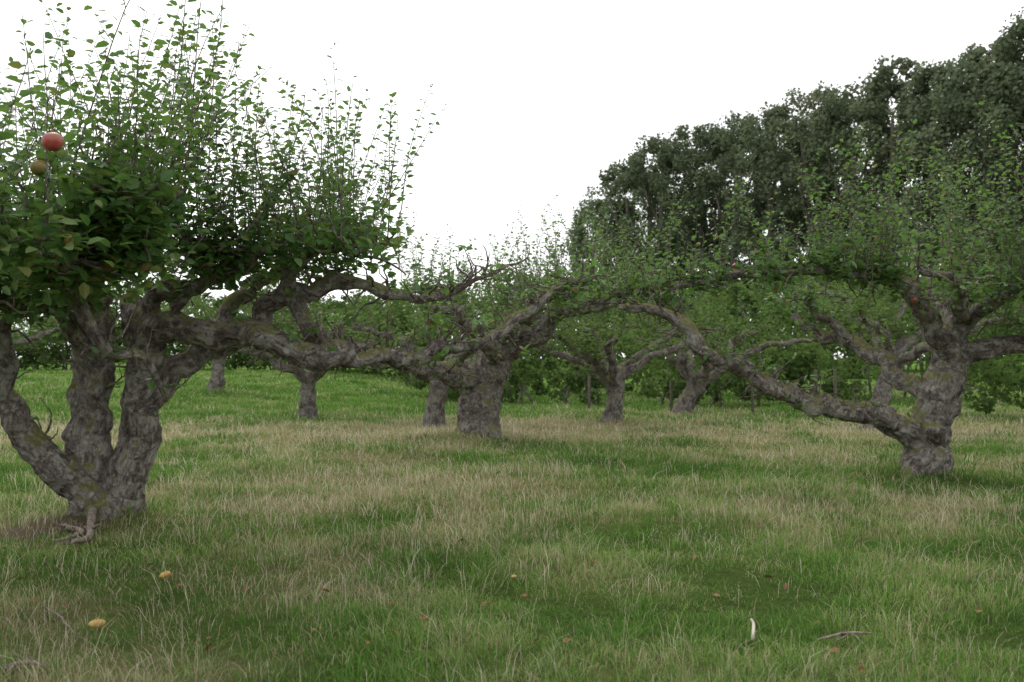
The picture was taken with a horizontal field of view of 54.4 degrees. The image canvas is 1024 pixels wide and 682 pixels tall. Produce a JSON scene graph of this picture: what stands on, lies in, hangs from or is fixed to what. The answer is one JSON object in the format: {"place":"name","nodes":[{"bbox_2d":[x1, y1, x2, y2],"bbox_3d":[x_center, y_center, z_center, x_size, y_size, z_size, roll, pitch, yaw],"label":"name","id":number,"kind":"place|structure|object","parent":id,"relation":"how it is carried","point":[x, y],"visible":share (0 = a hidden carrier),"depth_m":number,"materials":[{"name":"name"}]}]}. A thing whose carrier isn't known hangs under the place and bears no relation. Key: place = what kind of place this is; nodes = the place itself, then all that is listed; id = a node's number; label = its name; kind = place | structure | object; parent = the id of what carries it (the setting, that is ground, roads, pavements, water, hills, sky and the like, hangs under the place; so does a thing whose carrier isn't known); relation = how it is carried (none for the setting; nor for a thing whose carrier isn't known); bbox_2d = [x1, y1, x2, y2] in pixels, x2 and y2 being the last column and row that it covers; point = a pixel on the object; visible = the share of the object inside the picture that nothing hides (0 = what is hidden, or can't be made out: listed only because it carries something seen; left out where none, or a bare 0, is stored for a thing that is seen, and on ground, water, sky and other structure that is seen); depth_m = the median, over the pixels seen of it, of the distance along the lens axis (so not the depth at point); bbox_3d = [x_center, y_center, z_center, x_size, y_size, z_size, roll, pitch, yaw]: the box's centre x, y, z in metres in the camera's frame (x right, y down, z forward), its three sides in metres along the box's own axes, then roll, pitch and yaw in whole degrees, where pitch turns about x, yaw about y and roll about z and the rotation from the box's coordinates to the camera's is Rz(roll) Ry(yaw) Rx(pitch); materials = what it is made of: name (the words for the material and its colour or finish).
{"place":"outdoors","nodes":[
{"label":"outdoors","id":0,"kind":"place"},
{"bbox_2d":[0,358,1023,681],"bbox_3d":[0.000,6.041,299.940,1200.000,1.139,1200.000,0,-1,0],"label":"ground","id":1,"kind":"structure","parent":0,"point":[126,610],"depth_m":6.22,"materials":[{"name":"green plant"}]},
{"bbox_2d":[4,650,46,671],"bbox_3d":[-2.177,1.411,4.357,0.161,0.090,0.204,0,-1,24],"label":"fallen branch","id":2,"kind":"object","parent":1,"relation":"on","point":[13,664],"visible":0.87,"depth_m":4.42,"materials":[{"name":"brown wood"}]},
{"bbox_2d":[1,606,75,633],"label":"fallen branch","id":3,"kind":"object","parent":1,"relation":"on","point":[62,618],"visible":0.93,"depth_m":5.17,"materials":[{"name":"wood"}]},
{"bbox_2d":[1,292,117,351],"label":"apple tree","id":4,"kind":"object","parent":1,"relation":"on","point":[19,341],"visible":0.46,"depth_m":30.09,"materials":[{"name":"green plant"}]},
{"bbox_2d":[53,522,84,541],"bbox_3d":[-3.340,1.418,7.506,0.224,0.094,0.638,0,-1,-26],"label":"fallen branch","id":5,"kind":"object","parent":1,"relation":"on","point":[80,532],"visible":0.95,"depth_m":7.57,"materials":[{"name":"brown wood"}]},
{"bbox_2d":[65,506,102,544],"bbox_3d":[-3.195,1.405,7.533,0.219,0.143,1.263,0,-1,-14],"label":"dead root","id":6,"kind":"object","parent":1,"relation":"on","point":[91,520],"visible":0.99,"depth_m":7.55,"materials":[{"name":"brown wood"}]},
{"bbox_2d":[89,617,105,628],"bbox_3d":[-2.118,1.437,5.081,0.083,0.055,0.072,-4,2,0],"label":"fallen apple","id":7,"kind":"object","parent":1,"relation":"on","point":[95,622],"visible":0.91,"depth_m":5.06,"materials":[{"name":"yellow food"}]},
{"bbox_2d":[159,570,170,577],"bbox_3d":[-2.133,1.431,6.117,0.069,0.046,0.060,-16,15,0],"label":"fallen apple","id":8,"kind":"object","parent":1,"relation":"on","point":[165,574],"visible":0.99,"depth_m":6.10,"materials":[{"name":"yellow food"}]},
{"bbox_2d":[0,280,451,378],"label":"hedgerow","id":9,"kind":"object","parent":1,"relation":"on","point":[33,358],"visible":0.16,"depth_m":49.63,"materials":[{"name":"green plant"}]},
{"bbox_2d":[160,287,302,392],"bbox_3d":[-9.251,0.010,31.238,4.796,3.767,5.165,1,-1,-33],"label":"apple tree","id":10,"kind":"object","parent":1,"relation":"on","point":[216,380],"visible":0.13,"depth_m":30.84,"materials":[{"name":"green plant"}]},
{"bbox_2d":[0,0,621,520],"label":"apple tree","id":11,"kind":"object","parent":1,"relation":"on","point":[112,212],"visible":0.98,"depth_m":7.81,"materials":[{"name":"green plant"}]},
{"bbox_2d":[162,284,463,417],"bbox_3d":[-4.400,0.131,23.026,6.694,3.729,5.467,0,-1,0],"label":"apple tree","id":12,"kind":"object","parent":1,"relation":"on","point":[308,379],"visible":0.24,"depth_m":22.52,"materials":[{"name":"green plant"}]},
{"bbox_2d":[309,286,568,427],"bbox_3d":[-1.421,0.381,20.847,5.106,3.308,4.403,0,-1,13],"label":"apple tree","id":13,"kind":"object","parent":1,"relation":"on","point":[434,412],"visible":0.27,"depth_m":20.25,"materials":[{"name":"green plant"}]},
{"bbox_2d":[258,187,696,438],"bbox_3d":[-0.200,-0.302,15.954,6.130,4.843,6.970,0,-1,0],"label":"apple tree","id":14,"kind":"object","parent":1,"relation":"on","point":[479,406],"visible":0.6,"depth_m":16.40,"materials":[{"name":"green plant"}]},
{"bbox_2d":[4,486,1005,676],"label":"fallen leaves","id":15,"kind":"object","parent":1,"relation":"on","point":[861,668],"depth_m":5.01,"materials":[{"name":"brown plant"}]},
{"bbox_2d":[0,274,1023,378],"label":"hedgerow","id":16,"kind":"object","parent":1,"relation":"on","point":[728,299],"visible":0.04,"depth_m":62.43,"materials":[{"name":"green plant"}]},
{"bbox_2d":[443,270,733,424],"bbox_3d":[1.822,0.196,20.869,5.856,3.547,4.599,1,-1,-31],"label":"apple tree","id":17,"kind":"object","parent":1,"relation":"on","point":[608,373],"visible":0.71,"depth_m":20.86,"materials":[{"name":"green plant"}]},
{"bbox_2d":[403,338,880,406],"bbox_3d":[2.946,0.915,28.654,14.900,2.227,4.997,0,-1,24],"label":"bramble thicket","id":18,"kind":"object","parent":1,"relation":"on","point":[573,377],"visible":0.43,"depth_m":28.45,"materials":[{"name":"green plant"}]},
{"bbox_2d":[404,256,1023,402],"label":"hedgerow","id":19,"kind":"object","parent":1,"relation":"on","point":[673,368],"visible":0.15,"depth_m":33.60,"materials":[{"name":"green plant"}]},
{"bbox_2d":[609,294,845,413],"bbox_3d":[5.358,0.221,24.996,5.731,3.796,4.835,0,-1,0],"label":"apple tree","id":20,"kind":"object","parent":1,"relation":"on","point":[701,379],"visible":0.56,"depth_m":24.74,"materials":[{"name":"green plant"}]},
{"bbox_2d":[750,618,754,640],"bbox_3d":[1.228,1.467,5.077,0.025,0.039,0.315,0,-1,13],"label":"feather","id":21,"kind":"object","parent":1,"relation":"on","point":[753,629],"visible":0.98,"depth_m":5.02,"materials":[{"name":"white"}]},
{"bbox_2d":[561,6,1023,370],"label":"distant tree row","id":22,"kind":"object","parent":1,"relation":"on","point":[947,104],"visible":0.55,"depth_m":97.91,"materials":[{"name":"green plant"}]},
{"bbox_2d":[588,369,1006,413],"bbox_3d":[12.206,1.387,24.755,20.593,1.363,0.366,0,-1,6],"label":"post and wire fence","id":23,"kind":"object","parent":1,"relation":"on","point":[834,380],"visible":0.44,"depth_m":25.29,"materials":[{"name":"grey wood"}]},
{"bbox_2d":[584,95,1023,477],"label":"apple tree","id":24,"kind":"object","parent":1,"relation":"on","point":[922,435],"visible":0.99,"depth_m":10.92,"materials":[{"name":"green plant"}]},
{"bbox_2d":[785,243,1023,430],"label":"apple tree","id":25,"kind":"object","parent":1,"relation":"on","point":[855,315],"visible":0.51,"depth_m":18.80,"materials":[{"name":"green plant"}]},
{"bbox_2d":[902,337,1023,416],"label":"bramble thicket","id":26,"kind":"object","parent":1,"relation":"on","point":[998,377],"visible":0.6,"depth_m":22.45,"materials":[{"name":"green plant"}]},
{"bbox_2d":[0,0,1023,358],"label":"sky","id":27,"kind":"structure","parent":0,"point":[541,97],"materials":[{"name":"white"}]}
]}

